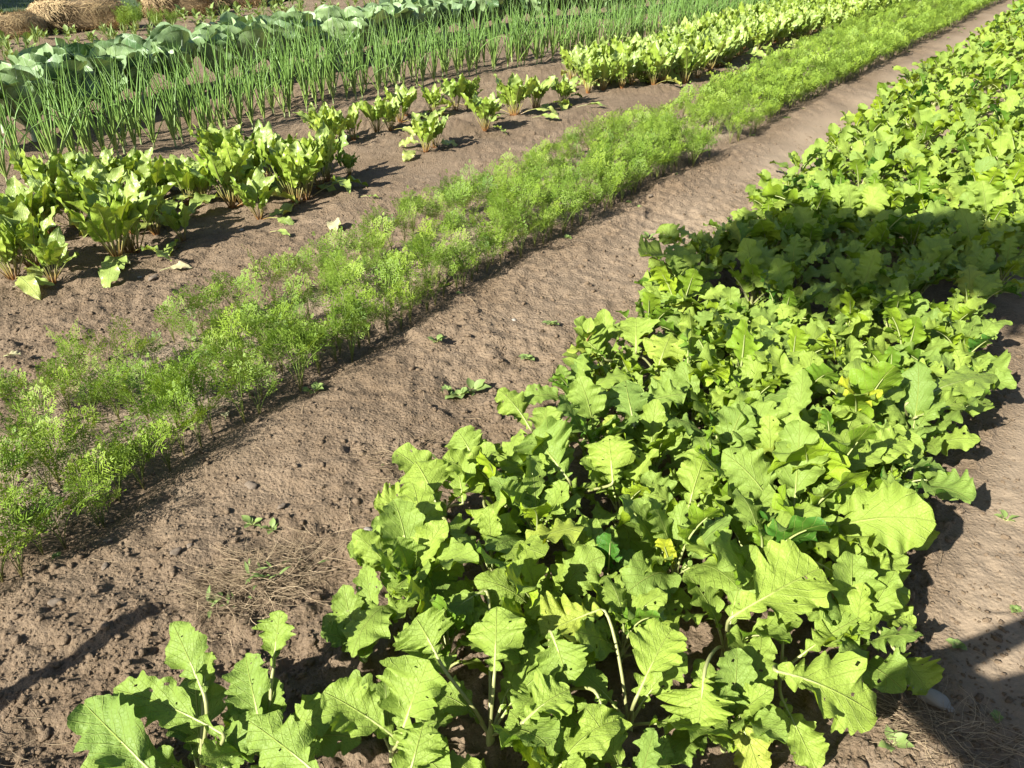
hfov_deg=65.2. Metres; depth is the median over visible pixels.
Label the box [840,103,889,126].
mustard plant
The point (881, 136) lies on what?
mustard plant
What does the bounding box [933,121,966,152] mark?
mustard plant
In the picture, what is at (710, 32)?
beet plant
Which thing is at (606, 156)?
carrot plant
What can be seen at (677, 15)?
onion plant
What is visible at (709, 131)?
carrot plant
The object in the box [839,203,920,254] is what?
mustard plant
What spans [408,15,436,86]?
onion plant
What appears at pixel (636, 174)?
carrot plant
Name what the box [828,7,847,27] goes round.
beet plant
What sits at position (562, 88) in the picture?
beet plant
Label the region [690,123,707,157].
carrot plant
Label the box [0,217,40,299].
beet plant
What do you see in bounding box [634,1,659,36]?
onion plant
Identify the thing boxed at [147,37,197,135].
onion plant
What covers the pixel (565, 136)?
carrot plant
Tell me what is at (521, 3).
cabbage plant
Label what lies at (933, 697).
stone
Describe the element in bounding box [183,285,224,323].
carrot plant
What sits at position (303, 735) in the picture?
mustard plant
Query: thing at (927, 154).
mustard plant
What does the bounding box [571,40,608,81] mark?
beet plant
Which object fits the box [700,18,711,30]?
beet plant
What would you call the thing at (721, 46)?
beet plant
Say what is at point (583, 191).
carrot plant
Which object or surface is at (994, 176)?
mustard plant
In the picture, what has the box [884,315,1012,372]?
mustard plant
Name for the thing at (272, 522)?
weed
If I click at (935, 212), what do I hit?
mustard plant
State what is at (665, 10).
onion plant
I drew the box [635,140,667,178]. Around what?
carrot plant
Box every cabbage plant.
[0,43,70,122]
[0,62,61,141]
[0,109,7,132]
[25,53,100,124]
[52,37,93,111]
[60,46,126,116]
[93,40,116,102]
[106,33,154,96]
[106,45,157,106]
[141,26,198,92]
[145,22,194,59]
[192,22,218,81]
[192,29,237,86]
[205,17,272,78]
[209,11,256,74]
[246,15,302,76]
[269,5,320,62]
[290,19,326,70]
[314,4,344,58]
[320,17,361,67]
[343,6,373,61]
[356,6,369,50]
[361,5,390,53]
[363,2,379,46]
[369,0,418,51]
[379,0,404,4]
[399,0,419,3]
[406,4,427,47]
[415,0,441,43]
[433,0,461,38]
[452,0,477,36]
[473,0,502,31]
[491,0,510,31]
[508,0,527,21]
[526,0,547,25]
[542,0,560,18]
[557,0,573,20]
[575,0,592,18]
[591,0,608,15]
[606,0,619,14]
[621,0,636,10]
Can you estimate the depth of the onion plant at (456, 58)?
8.31 m
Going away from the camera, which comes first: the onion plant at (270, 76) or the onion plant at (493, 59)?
the onion plant at (270, 76)
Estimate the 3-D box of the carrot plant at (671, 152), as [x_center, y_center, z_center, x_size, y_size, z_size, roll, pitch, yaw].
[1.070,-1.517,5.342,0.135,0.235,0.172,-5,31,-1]
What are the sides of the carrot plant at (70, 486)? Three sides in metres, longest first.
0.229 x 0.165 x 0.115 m
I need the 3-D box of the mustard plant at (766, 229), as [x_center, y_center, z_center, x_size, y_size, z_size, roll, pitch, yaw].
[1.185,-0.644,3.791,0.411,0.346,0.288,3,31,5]
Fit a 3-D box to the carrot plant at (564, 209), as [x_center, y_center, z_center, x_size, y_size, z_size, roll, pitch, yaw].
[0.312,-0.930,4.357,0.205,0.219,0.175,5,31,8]
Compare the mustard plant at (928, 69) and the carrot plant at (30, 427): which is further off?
the mustard plant at (928, 69)
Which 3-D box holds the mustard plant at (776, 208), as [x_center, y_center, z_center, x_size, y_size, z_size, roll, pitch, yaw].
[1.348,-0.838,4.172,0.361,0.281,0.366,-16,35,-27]
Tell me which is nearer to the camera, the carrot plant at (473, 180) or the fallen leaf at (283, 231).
the fallen leaf at (283, 231)
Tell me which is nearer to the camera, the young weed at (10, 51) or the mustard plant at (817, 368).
the mustard plant at (817, 368)
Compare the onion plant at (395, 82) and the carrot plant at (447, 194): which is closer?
the carrot plant at (447, 194)
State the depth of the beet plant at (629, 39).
9.19 m
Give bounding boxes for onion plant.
[0,76,31,158]
[0,86,39,177]
[0,107,57,180]
[1,73,45,158]
[1,74,70,140]
[1,90,22,148]
[8,78,50,155]
[16,57,97,154]
[27,50,92,164]
[31,71,124,151]
[35,65,83,151]
[36,38,97,130]
[37,73,93,154]
[38,72,110,153]
[53,67,114,143]
[54,48,125,153]
[72,56,129,156]
[75,50,132,126]
[80,55,140,144]
[87,43,146,144]
[97,46,141,149]
[99,72,167,147]
[113,58,155,134]
[118,49,160,132]
[126,43,178,139]
[132,53,178,146]
[138,45,183,143]
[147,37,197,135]
[150,36,188,128]
[163,30,207,119]
[169,60,205,126]
[174,46,216,125]
[179,39,222,128]
[180,65,210,130]
[182,54,234,124]
[201,45,257,126]
[202,43,248,132]
[204,18,234,117]
[214,48,253,128]
[217,32,273,112]
[218,17,281,102]
[218,48,289,112]
[223,53,249,122]
[224,27,275,100]
[228,31,279,124]
[240,11,273,96]
[241,17,301,95]
[247,21,297,108]
[249,41,293,116]
[250,41,274,113]
[254,35,292,112]
[259,18,310,92]
[261,6,304,97]
[261,44,301,117]
[272,14,336,103]
[284,22,331,103]
[290,6,321,97]
[290,47,310,112]
[291,21,318,89]
[292,27,317,107]
[294,13,339,92]
[295,7,323,86]
[307,24,347,103]
[310,29,367,100]
[312,36,349,81]
[314,17,365,88]
[317,37,331,93]
[328,37,365,99]
[331,7,354,85]
[334,17,368,69]
[338,7,375,90]
[338,41,398,98]
[340,23,392,94]
[363,14,395,87]
[365,21,416,90]
[366,13,396,81]
[367,19,404,78]
[371,28,410,86]
[376,10,398,85]
[376,14,409,80]
[377,14,414,83]
[384,3,425,82]
[388,20,434,73]
[398,30,431,87]
[400,13,429,80]
[404,19,444,75]
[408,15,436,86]
[415,29,435,82]
[416,11,441,65]
[420,11,451,63]
[423,19,464,77]
[424,21,456,74]
[425,6,447,75]
[425,8,456,77]
[442,12,509,75]
[443,8,468,73]
[443,12,490,73]
[444,0,465,77]
[449,8,482,70]
[449,9,483,58]
[461,16,478,68]
[462,3,488,66]
[464,3,489,61]
[465,2,498,56]
[466,10,488,64]
[482,7,514,69]
[483,14,506,71]
[485,7,502,53]
[492,2,518,68]
[496,1,534,59]
[499,4,519,61]
[501,1,521,49]
[504,0,533,50]
[504,3,537,66]
[505,1,548,64]
[511,0,536,43]
[514,3,540,65]
[516,0,538,47]
[516,1,543,59]
[518,2,539,64]
[520,0,555,51]
[522,0,547,58]
[526,6,570,62]
[535,7,556,56]
[543,0,579,60]
[544,0,563,44]
[544,11,562,51]
[549,0,577,49]
[549,1,595,45]
[554,0,578,48]
[559,0,592,43]
[560,1,577,50]
[560,1,580,50]
[563,14,586,50]
[567,0,600,45]
[570,0,599,49]
[574,2,591,44]
[575,6,613,43]
[577,2,596,36]
[577,5,603,46]
[580,2,602,43]
[587,0,605,39]
[588,1,628,44]
[589,3,604,38]
[590,0,626,38]
[596,0,624,37]
[599,3,630,43]
[606,4,630,44]
[611,0,639,42]
[611,3,633,36]
[614,2,632,38]
[618,3,631,41]
[620,0,647,35]
[622,1,647,41]
[626,0,650,33]
[628,2,655,36]
[629,0,656,36]
[634,0,657,30]
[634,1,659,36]
[636,4,652,39]
[639,0,666,33]
[644,0,660,36]
[644,0,687,33]
[644,3,659,34]
[651,0,672,25]
[654,0,667,32]
[655,0,680,27]
[656,6,681,30]
[661,0,686,26]
[662,0,685,25]
[673,0,686,24]
[677,0,693,21]
[684,0,702,21]
[686,0,706,16]
[691,0,728,17]
[701,0,718,14]
[705,0,726,13]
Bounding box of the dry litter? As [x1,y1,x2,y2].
[2,159,1022,767]
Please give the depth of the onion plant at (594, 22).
9.80 m
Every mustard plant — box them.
[67,621,265,767]
[199,610,360,767]
[320,565,417,662]
[321,655,452,767]
[340,480,478,656]
[346,497,446,589]
[373,441,495,519]
[392,589,563,749]
[393,567,497,675]
[423,507,584,605]
[442,429,575,531]
[445,425,549,539]
[450,709,620,767]
[465,518,604,649]
[483,455,598,563]
[495,387,563,431]
[498,591,630,738]
[512,415,635,496]
[522,745,560,767]
[523,348,631,418]
[538,591,732,742]
[545,449,672,549]
[552,509,672,586]
[557,376,640,486]
[567,309,640,377]
[575,315,685,372]
[575,565,709,662]
[578,703,673,767]
[606,399,717,506]
[607,351,695,391]
[607,368,689,428]
[614,447,733,550]
[616,288,692,349]
[616,494,744,602]
[634,265,725,312]
[638,223,737,295]
[638,243,714,298]
[655,298,745,361]
[655,309,762,399]
[656,538,837,725]
[660,636,788,767]
[663,401,775,522]
[665,362,742,442]
[665,388,764,449]
[666,225,738,271]
[673,348,791,416]
[680,287,770,327]
[683,319,739,366]
[685,483,874,625]
[691,299,801,386]
[697,216,753,261]
[703,207,760,237]
[703,424,928,514]
[705,238,793,309]
[706,390,833,500]
[710,305,794,382]
[719,294,825,349]
[721,420,935,554]
[722,220,787,288]
[726,600,877,767]
[730,195,792,224]
[742,233,836,302]
[745,174,804,208]
[746,169,797,188]
[748,258,836,336]
[750,214,813,254]
[753,344,839,409]
[754,322,834,384]
[754,369,852,428]
[755,207,794,244]
[758,170,856,212]
[762,181,866,236]
[765,393,923,484]
[770,144,821,181]
[774,218,830,285]
[778,166,801,188]
[782,206,857,270]
[788,170,815,191]
[800,138,837,169]
[801,148,850,180]
[804,551,922,693]
[806,514,944,694]
[807,167,850,188]
[809,249,907,320]
[812,200,870,243]
[812,358,909,419]
[814,289,897,342]
[815,335,904,398]
[817,310,874,371]
[819,183,911,238]
[822,151,865,180]
[822,181,875,237]
[824,159,886,186]
[824,164,858,190]
[825,127,873,149]
[825,240,903,286]
[826,123,851,151]
[826,125,879,158]
[830,228,886,266]
[831,135,904,182]
[836,139,867,173]
[837,515,910,580]
[838,259,940,306]
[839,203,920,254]
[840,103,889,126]
[840,109,880,149]
[847,125,904,154]
[849,130,905,177]
[850,138,905,178]
[851,116,887,145]
[854,425,939,550]
[855,276,947,345]
[855,422,975,503]
[858,183,921,221]
[861,361,990,455]
[863,167,900,190]
[863,307,968,366]
[865,342,944,403]
[870,95,897,128]
[872,82,907,111]
[872,88,902,111]
[873,113,906,128]
[877,109,909,127]
[878,104,936,127]
[879,225,972,260]
[880,153,958,180]
[883,145,948,181]
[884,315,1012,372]
[886,77,920,91]
[887,161,941,212]
[888,199,971,252]
[889,170,948,213]
[890,82,920,95]
[890,125,925,148]
[891,127,949,170]
[891,200,947,236]
[893,65,934,83]
[895,82,935,121]
[895,341,1016,410]
[895,365,997,500]
[896,234,963,294]
[900,91,933,125]
[907,106,944,148]
[907,107,952,145]
[909,139,958,161]
[911,62,946,74]
[912,193,959,223]
[914,147,932,162]
[915,63,967,82]
[919,73,935,87]
[920,58,944,78]
[923,51,951,66]
[924,91,968,125]
[925,135,961,159]
[927,288,1012,340]
[928,73,951,105]
[928,152,970,181]
[929,265,1014,322]
[930,51,957,68]
[930,77,972,109]
[932,181,991,219]
[932,248,1023,297]
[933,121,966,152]
[934,90,973,112]
[935,74,968,95]
[937,108,986,140]
[938,152,1014,204]
[941,148,1016,182]
[944,139,997,169]
[944,210,1005,254]
[945,58,983,74]
[946,43,974,57]
[946,48,968,69]
[946,77,1000,107]
[946,109,990,140]
[946,167,1023,212]
[947,54,984,77]
[947,180,1023,232]
[949,208,1020,274]
[951,90,1001,116]
[952,101,984,127]
[953,132,993,151]
[961,35,980,47]
[965,39,978,48]
[965,128,1023,156]
[966,31,993,43]
[967,91,1023,122]
[968,66,1005,91]
[968,134,1023,163]
[970,40,997,53]
[970,49,1007,74]
[970,236,1023,296]
[971,53,998,85]
[974,20,1002,33]
[974,61,1012,88]
[976,25,993,42]
[976,28,1001,42]
[976,40,1014,59]
[976,58,1002,88]
[979,118,1013,146]
[980,87,1000,107]
[981,118,1023,132]
[982,42,1013,54]
[982,53,994,66]
[982,124,1019,165]
[982,221,1023,272]
[983,70,1023,101]
[983,122,1017,147]
[984,213,1023,256]
[985,14,1004,30]
[987,161,1023,194]
[988,19,1022,33]
[989,29,1010,40]
[989,34,1010,42]
[989,95,1023,126]
[990,88,1023,103]
[992,11,1013,21]
[992,88,1023,98]
[993,15,1006,23]
[994,20,1004,33]
[996,35,1014,48]
[997,63,1021,85]
[997,162,1022,192]
[998,118,1023,135]
[998,152,1023,165]
[999,110,1023,134]
[1000,58,1016,78]
[1000,129,1023,161]
[1000,194,1023,224]
[1001,51,1019,77]
[1003,38,1013,55]
[1004,15,1023,26]
[1006,7,1023,20]
[1006,24,1019,41]
[1007,0,1023,12]
[1007,131,1023,151]
[1012,0,1023,13]
[1012,14,1023,29]
[1012,38,1023,60]
[1013,64,1023,84]
[1013,186,1023,215]
[1014,83,1023,88]
[1015,27,1023,40]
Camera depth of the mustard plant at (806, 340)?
2.79 m
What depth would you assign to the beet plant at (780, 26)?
10.29 m
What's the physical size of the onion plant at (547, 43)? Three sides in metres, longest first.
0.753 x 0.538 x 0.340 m
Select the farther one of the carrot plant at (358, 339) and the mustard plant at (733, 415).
the carrot plant at (358, 339)
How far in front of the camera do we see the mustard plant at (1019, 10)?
12.33 m
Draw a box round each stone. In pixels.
[47,598,62,606]
[101,562,108,570]
[103,538,112,542]
[148,274,157,280]
[170,547,181,555]
[244,481,256,489]
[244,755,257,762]
[277,503,285,508]
[908,683,954,711]
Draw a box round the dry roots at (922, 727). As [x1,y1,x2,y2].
[855,679,995,767]
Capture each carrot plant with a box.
[0,365,15,397]
[0,368,32,419]
[0,412,62,493]
[0,427,33,517]
[0,471,47,532]
[0,475,68,576]
[0,484,24,553]
[0,524,40,582]
[1,377,60,460]
[1,383,59,434]
[1,406,82,486]
[1,499,54,554]
[5,413,56,457]
[8,476,110,548]
[28,369,80,421]
[28,422,92,497]
[34,344,83,393]
[37,362,92,409]
[39,443,124,527]
[43,319,90,378]
[49,454,116,528]
[52,347,115,396]
[60,403,106,467]
[66,359,121,423]
[79,439,139,502]
[80,325,133,387]
[80,365,135,417]
[80,431,136,492]
[86,374,122,421]
[87,423,178,489]
[102,356,143,406]
[105,408,169,476]
[107,353,165,419]
[108,314,156,372]
[110,378,185,439]
[116,344,203,425]
[134,416,201,471]
[135,328,171,370]
[135,359,199,408]
[135,378,200,455]
[141,356,185,421]
[153,290,186,343]
[157,383,210,447]
[161,348,226,420]
[166,357,229,433]
[167,313,208,352]
[170,282,209,332]
[174,279,223,331]
[178,340,221,393]
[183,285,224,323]
[188,331,229,380]
[192,294,257,344]
[194,303,251,376]
[197,276,249,309]
[197,314,271,358]
[198,320,226,360]
[206,299,261,358]
[206,353,263,422]
[209,260,256,320]
[213,337,256,396]
[214,301,266,347]
[215,337,276,398]
[227,298,293,361]
[230,274,268,338]
[233,322,328,392]
[234,305,276,356]
[238,358,281,413]
[241,244,285,301]
[245,269,306,326]
[253,334,289,376]
[254,314,294,374]
[263,247,297,296]
[269,286,302,320]
[269,297,302,351]
[272,313,324,386]
[276,265,314,318]
[279,323,319,363]
[281,298,308,325]
[289,315,348,368]
[292,244,315,286]
[292,323,331,375]
[294,288,325,322]
[297,232,336,295]
[306,222,350,271]
[306,299,341,362]
[311,253,340,274]
[315,265,344,309]
[316,240,346,290]
[318,226,364,260]
[321,281,369,361]
[321,301,357,354]
[322,269,345,304]
[323,252,364,304]
[327,251,358,295]
[328,290,361,341]
[337,294,379,349]
[340,256,365,294]
[342,276,377,334]
[342,292,382,344]
[347,220,373,262]
[347,251,405,317]
[348,248,382,286]
[355,230,386,264]
[355,254,377,282]
[358,210,394,256]
[359,212,395,263]
[366,200,407,249]
[369,284,395,333]
[370,247,407,311]
[373,247,397,279]
[378,249,416,302]
[378,278,413,329]
[389,197,416,243]
[390,245,432,310]
[391,184,429,232]
[394,272,425,323]
[397,191,432,228]
[399,238,416,260]
[402,215,435,269]
[406,229,439,256]
[407,265,438,310]
[408,232,452,286]
[410,235,448,277]
[413,226,469,280]
[416,196,438,224]
[416,240,458,297]
[418,269,451,305]
[423,186,448,221]
[424,189,445,228]
[425,215,457,244]
[427,193,461,223]
[435,175,462,211]
[436,224,471,268]
[437,169,473,227]
[439,249,474,289]
[440,201,477,252]
[441,205,465,243]
[442,236,480,288]
[449,175,486,215]
[449,210,502,254]
[450,182,485,227]
[451,159,479,205]
[453,239,483,280]
[455,220,490,273]
[467,169,487,204]
[467,222,509,271]
[468,173,496,219]
[474,178,517,206]
[478,168,494,186]
[480,160,507,188]
[483,165,520,196]
[484,187,537,221]
[484,193,515,226]
[484,227,505,264]
[485,182,528,243]
[485,202,525,257]
[490,222,517,263]
[495,155,522,205]
[496,149,515,175]
[496,195,525,225]
[498,199,531,240]
[498,205,524,254]
[498,206,541,258]
[505,172,544,218]
[510,173,540,229]
[510,177,545,225]
[512,152,529,173]
[515,158,540,187]
[516,161,535,182]
[516,166,540,188]
[517,176,538,217]
[520,164,548,183]
[520,200,549,245]
[522,147,560,171]
[523,147,547,173]
[525,198,562,240]
[527,147,554,179]
[527,212,556,244]
[528,136,551,169]
[528,173,548,190]
[529,144,539,163]
[530,191,557,213]
[532,159,561,203]
[536,174,557,218]
[539,197,563,236]
[541,138,560,168]
[545,165,574,200]
[547,152,575,177]
[548,146,571,172]
[548,176,586,233]
[551,140,576,158]
[551,183,579,214]
[552,194,587,230]
[553,137,575,157]
[553,154,581,211]
[554,160,574,196]
[559,124,579,155]
[559,173,590,227]
[564,130,578,159]
[566,186,596,225]
[567,130,585,154]
[567,142,583,169]
[572,161,594,193]
[576,129,590,153]
[576,145,614,178]
[576,152,612,198]
[576,156,596,182]
[578,149,609,192]
[580,120,598,149]
[581,138,615,158]
[584,132,608,145]
[584,179,607,219]
[585,129,608,148]
[586,125,603,148]
[586,134,614,153]
[586,145,623,182]
[589,143,618,169]
[592,140,616,168]
[592,157,610,192]
[593,162,616,209]
[593,168,623,207]
[593,169,623,210]
[595,154,625,202]
[596,127,618,147]
[596,156,631,208]
[606,114,624,145]
[607,124,621,145]
[607,131,627,158]
[611,159,635,196]
[613,137,635,164]
[614,108,632,142]
[614,118,640,147]
[614,157,635,201]
[615,142,633,161]
[620,147,658,191]
[621,156,643,193]
[624,153,652,192]
[627,115,647,136]
[627,122,653,160]
[628,134,656,185]
[629,140,650,172]
[630,135,649,167]
[631,115,653,133]
[631,147,656,181]
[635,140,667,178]
[637,127,661,150]
[638,132,663,148]
[642,142,671,177]
[646,118,672,152]
[648,110,675,146]
[650,112,668,145]
[653,127,670,150]
[658,127,683,152]
[658,146,673,176]
[661,115,686,140]
[662,136,681,172]
[662,140,680,169]
[667,132,686,165]
[667,138,684,169]
[668,113,690,138]
[670,123,683,147]
[679,138,700,164]
[682,125,720,166]
[683,118,715,160]
[683,131,707,156]
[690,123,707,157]
[700,123,714,155]
[705,121,719,156]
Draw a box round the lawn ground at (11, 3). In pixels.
[0,0,274,13]
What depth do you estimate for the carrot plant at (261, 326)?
2.92 m
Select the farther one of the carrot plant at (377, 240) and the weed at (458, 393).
the carrot plant at (377, 240)
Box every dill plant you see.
[110,1,131,30]
[124,1,143,27]
[147,5,163,24]
[160,5,176,24]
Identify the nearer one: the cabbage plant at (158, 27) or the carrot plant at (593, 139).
the carrot plant at (593, 139)
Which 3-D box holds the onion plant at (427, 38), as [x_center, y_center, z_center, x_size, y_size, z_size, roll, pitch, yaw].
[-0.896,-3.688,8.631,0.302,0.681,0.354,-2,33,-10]
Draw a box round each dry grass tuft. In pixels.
[0,697,89,767]
[152,550,301,661]
[161,518,341,641]
[235,513,369,605]
[346,426,458,496]
[523,364,567,406]
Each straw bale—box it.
[0,7,51,39]
[26,0,135,34]
[137,0,218,19]
[213,0,265,8]
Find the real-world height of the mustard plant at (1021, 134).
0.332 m
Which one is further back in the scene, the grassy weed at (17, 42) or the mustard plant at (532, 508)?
the grassy weed at (17, 42)
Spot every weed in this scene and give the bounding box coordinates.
[0,35,14,52]
[5,49,12,60]
[11,31,21,48]
[27,20,41,44]
[29,27,38,45]
[38,28,49,38]
[51,552,60,558]
[68,25,75,35]
[84,30,94,42]
[84,30,95,42]
[85,394,95,404]
[96,24,104,35]
[99,19,106,36]
[105,24,113,38]
[112,28,117,38]
[118,24,129,33]
[126,21,141,34]
[128,21,139,33]
[144,7,152,22]
[145,18,152,30]
[150,11,162,26]
[183,336,198,342]
[207,592,222,603]
[241,515,262,527]
[260,518,277,533]
[302,382,324,393]
[427,334,445,341]
[440,384,452,394]
[445,387,470,398]
[461,378,490,395]
[519,354,534,359]
[542,320,558,324]
[562,317,613,376]
[643,232,655,239]
[878,724,914,751]
[946,638,966,649]
[990,709,1003,722]
[994,509,1017,521]
[1010,604,1022,612]
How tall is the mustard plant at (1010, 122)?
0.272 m
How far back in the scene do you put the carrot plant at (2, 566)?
2.04 m
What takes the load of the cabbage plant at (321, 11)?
on the garden soil
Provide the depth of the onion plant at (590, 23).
9.62 m
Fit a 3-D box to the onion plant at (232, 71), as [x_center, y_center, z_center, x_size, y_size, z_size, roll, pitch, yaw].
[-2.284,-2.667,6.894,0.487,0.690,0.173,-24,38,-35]
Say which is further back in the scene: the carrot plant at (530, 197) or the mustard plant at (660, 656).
the carrot plant at (530, 197)
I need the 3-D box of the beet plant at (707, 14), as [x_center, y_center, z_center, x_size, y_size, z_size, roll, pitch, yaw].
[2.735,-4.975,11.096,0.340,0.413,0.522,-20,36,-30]
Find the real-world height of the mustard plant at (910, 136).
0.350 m
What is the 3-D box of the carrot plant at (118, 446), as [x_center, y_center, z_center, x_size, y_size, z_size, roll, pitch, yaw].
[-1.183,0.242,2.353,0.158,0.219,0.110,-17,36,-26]
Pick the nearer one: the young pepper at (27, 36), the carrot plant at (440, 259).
the carrot plant at (440, 259)
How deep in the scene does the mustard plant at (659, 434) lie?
2.36 m
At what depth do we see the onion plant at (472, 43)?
8.52 m
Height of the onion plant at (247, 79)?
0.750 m
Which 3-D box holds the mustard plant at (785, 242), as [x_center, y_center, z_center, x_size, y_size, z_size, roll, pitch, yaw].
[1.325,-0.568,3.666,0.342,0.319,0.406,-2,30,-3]
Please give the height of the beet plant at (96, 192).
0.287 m
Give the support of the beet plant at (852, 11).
on the garden soil
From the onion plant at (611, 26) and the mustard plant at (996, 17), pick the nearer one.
the onion plant at (611, 26)
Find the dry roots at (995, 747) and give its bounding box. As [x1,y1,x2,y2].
[928,686,1023,767]
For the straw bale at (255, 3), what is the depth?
14.94 m
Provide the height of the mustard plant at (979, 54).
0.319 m
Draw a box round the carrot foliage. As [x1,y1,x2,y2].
[589,0,1000,142]
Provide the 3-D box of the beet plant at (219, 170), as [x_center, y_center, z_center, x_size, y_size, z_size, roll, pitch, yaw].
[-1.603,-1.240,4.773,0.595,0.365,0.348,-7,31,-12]
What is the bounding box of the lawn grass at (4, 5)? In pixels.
[0,0,269,13]
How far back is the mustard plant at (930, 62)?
8.19 m
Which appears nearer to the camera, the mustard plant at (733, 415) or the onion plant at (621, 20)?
the mustard plant at (733, 415)
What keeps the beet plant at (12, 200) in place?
on the garden soil
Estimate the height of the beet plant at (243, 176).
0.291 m
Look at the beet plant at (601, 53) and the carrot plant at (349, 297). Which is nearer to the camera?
the carrot plant at (349, 297)
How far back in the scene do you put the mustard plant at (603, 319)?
2.84 m
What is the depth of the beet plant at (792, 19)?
10.68 m
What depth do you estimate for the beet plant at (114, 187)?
4.25 m
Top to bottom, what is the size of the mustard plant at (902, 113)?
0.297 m
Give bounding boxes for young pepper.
[0,30,14,53]
[20,32,36,47]
[62,24,72,39]
[174,4,187,21]
[188,8,201,24]
[206,2,218,20]
[223,5,229,11]
[232,1,241,16]
[244,0,255,11]
[252,5,260,15]
[266,0,277,13]
[275,0,286,10]
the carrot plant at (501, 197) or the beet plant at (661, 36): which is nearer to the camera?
the carrot plant at (501, 197)
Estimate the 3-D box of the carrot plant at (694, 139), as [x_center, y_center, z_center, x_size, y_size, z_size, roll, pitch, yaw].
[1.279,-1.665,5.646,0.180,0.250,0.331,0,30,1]
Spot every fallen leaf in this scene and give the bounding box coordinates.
[3,350,20,356]
[13,276,54,286]
[160,261,191,270]
[221,411,228,419]
[270,229,289,235]
[327,218,340,229]
[532,113,558,118]
[578,102,604,106]
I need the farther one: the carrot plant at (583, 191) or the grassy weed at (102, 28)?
the grassy weed at (102, 28)
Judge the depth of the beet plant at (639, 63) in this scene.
7.99 m
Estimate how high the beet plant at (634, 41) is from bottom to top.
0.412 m
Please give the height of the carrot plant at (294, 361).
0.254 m
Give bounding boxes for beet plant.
[0,171,91,229]
[0,175,45,218]
[0,201,58,266]
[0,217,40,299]
[8,148,73,187]
[14,206,49,277]
[21,153,76,186]
[21,226,78,283]
[25,161,102,237]
[25,186,58,234]
[28,150,84,175]
[38,167,93,228]
[49,178,151,287]
[65,191,171,260]
[67,172,150,233]
[69,146,114,172]
[71,147,130,170]
[71,159,162,224]
[79,180,160,235]
[88,171,176,271]
[100,185,178,234]
[110,148,137,186]
[114,147,174,190]
[116,154,207,203]
[149,156,191,198]
[154,200,191,255]
[161,154,202,213]
[168,156,223,200]
[173,157,202,193]
[184,144,297,208]
[187,122,254,159]
[187,138,254,212]
[192,123,242,152]
[197,121,243,140]
[221,157,264,204]
[230,121,284,191]
[230,167,294,225]
[233,119,314,180]
[257,143,295,194]
[260,140,318,203]
[264,132,296,174]
[265,131,367,216]
[269,129,350,193]
[275,178,335,191]
[292,105,358,142]
[293,102,335,140]
[302,122,348,181]
[329,103,361,140]
[335,152,359,175]
[354,96,395,132]
[374,95,415,135]
[383,83,415,122]
[395,83,427,118]
[398,114,448,147]
[402,110,458,161]
[418,81,453,114]
[431,76,483,109]
[437,73,467,116]
[453,75,480,104]
[460,92,500,130]
[469,96,506,133]
[489,72,538,121]
[498,74,557,115]
[525,75,572,108]
[534,76,549,107]
[548,73,582,110]
[558,79,582,104]
[559,44,599,85]
[560,45,584,83]
[564,45,626,85]
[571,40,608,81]
[572,53,603,92]
[573,40,607,81]
[577,35,621,72]
[579,40,621,81]
[585,52,628,86]
[590,57,621,90]
[601,42,632,56]
[607,50,637,88]
[611,34,644,78]
[616,41,648,77]
[620,47,652,83]
[620,53,651,84]
[623,32,652,41]
[638,31,664,41]
[638,40,682,83]
[640,43,692,81]
[642,37,679,74]
[642,53,681,86]
[649,28,675,39]
[649,38,672,45]
[649,42,688,82]
[656,30,685,39]
[658,22,680,35]
[663,29,712,60]
[663,40,691,73]
[670,47,705,83]
[672,16,701,33]
[678,27,703,37]
[678,34,705,51]
[678,35,731,70]
[682,43,717,78]
[688,23,711,33]
[692,12,716,23]
[696,28,721,35]
[699,18,723,33]
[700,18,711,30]
[702,30,726,63]
[703,26,736,54]
[703,37,735,67]
[704,13,729,24]
[705,11,721,18]
[709,32,745,66]
[711,18,738,32]
[721,7,744,15]
[723,22,766,58]
[723,31,746,62]
[727,6,753,17]
[727,14,737,26]
[730,20,752,26]
[733,19,759,48]
[734,13,755,25]
[734,21,763,55]
[738,1,764,13]
[745,24,772,49]
[747,20,794,47]
[749,13,777,42]
[750,12,780,43]
[753,19,771,43]
[754,2,777,16]
[754,21,778,51]
[764,0,781,5]
[765,8,792,15]
[766,12,792,46]
[771,0,789,9]
[773,18,798,46]
[774,3,796,13]
[774,10,800,37]
[777,1,799,10]
[780,0,804,6]
[782,14,809,40]
[790,10,822,36]
[790,11,808,43]
[792,9,826,37]
[795,7,812,14]
[799,13,820,35]
[800,0,816,5]
[800,5,822,27]
[802,9,826,34]
[815,3,836,30]
[817,0,831,6]
[818,10,841,30]
[820,0,842,7]
[825,3,840,10]
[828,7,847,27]
[831,0,853,14]
[835,5,860,21]
[837,0,862,17]
[839,0,868,26]
[856,0,876,19]
[866,0,875,20]
[866,0,883,8]
[875,0,888,10]
[889,0,901,9]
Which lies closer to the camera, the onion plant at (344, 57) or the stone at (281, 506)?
the stone at (281, 506)
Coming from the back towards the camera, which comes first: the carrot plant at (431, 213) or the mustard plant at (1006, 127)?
the mustard plant at (1006, 127)
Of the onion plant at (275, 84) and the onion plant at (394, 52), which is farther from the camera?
the onion plant at (394, 52)
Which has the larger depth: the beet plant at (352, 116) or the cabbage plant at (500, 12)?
the cabbage plant at (500, 12)
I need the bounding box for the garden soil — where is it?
[0,0,1023,767]
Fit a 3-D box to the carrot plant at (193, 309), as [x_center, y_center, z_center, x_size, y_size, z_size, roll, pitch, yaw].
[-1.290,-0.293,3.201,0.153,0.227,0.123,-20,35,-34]

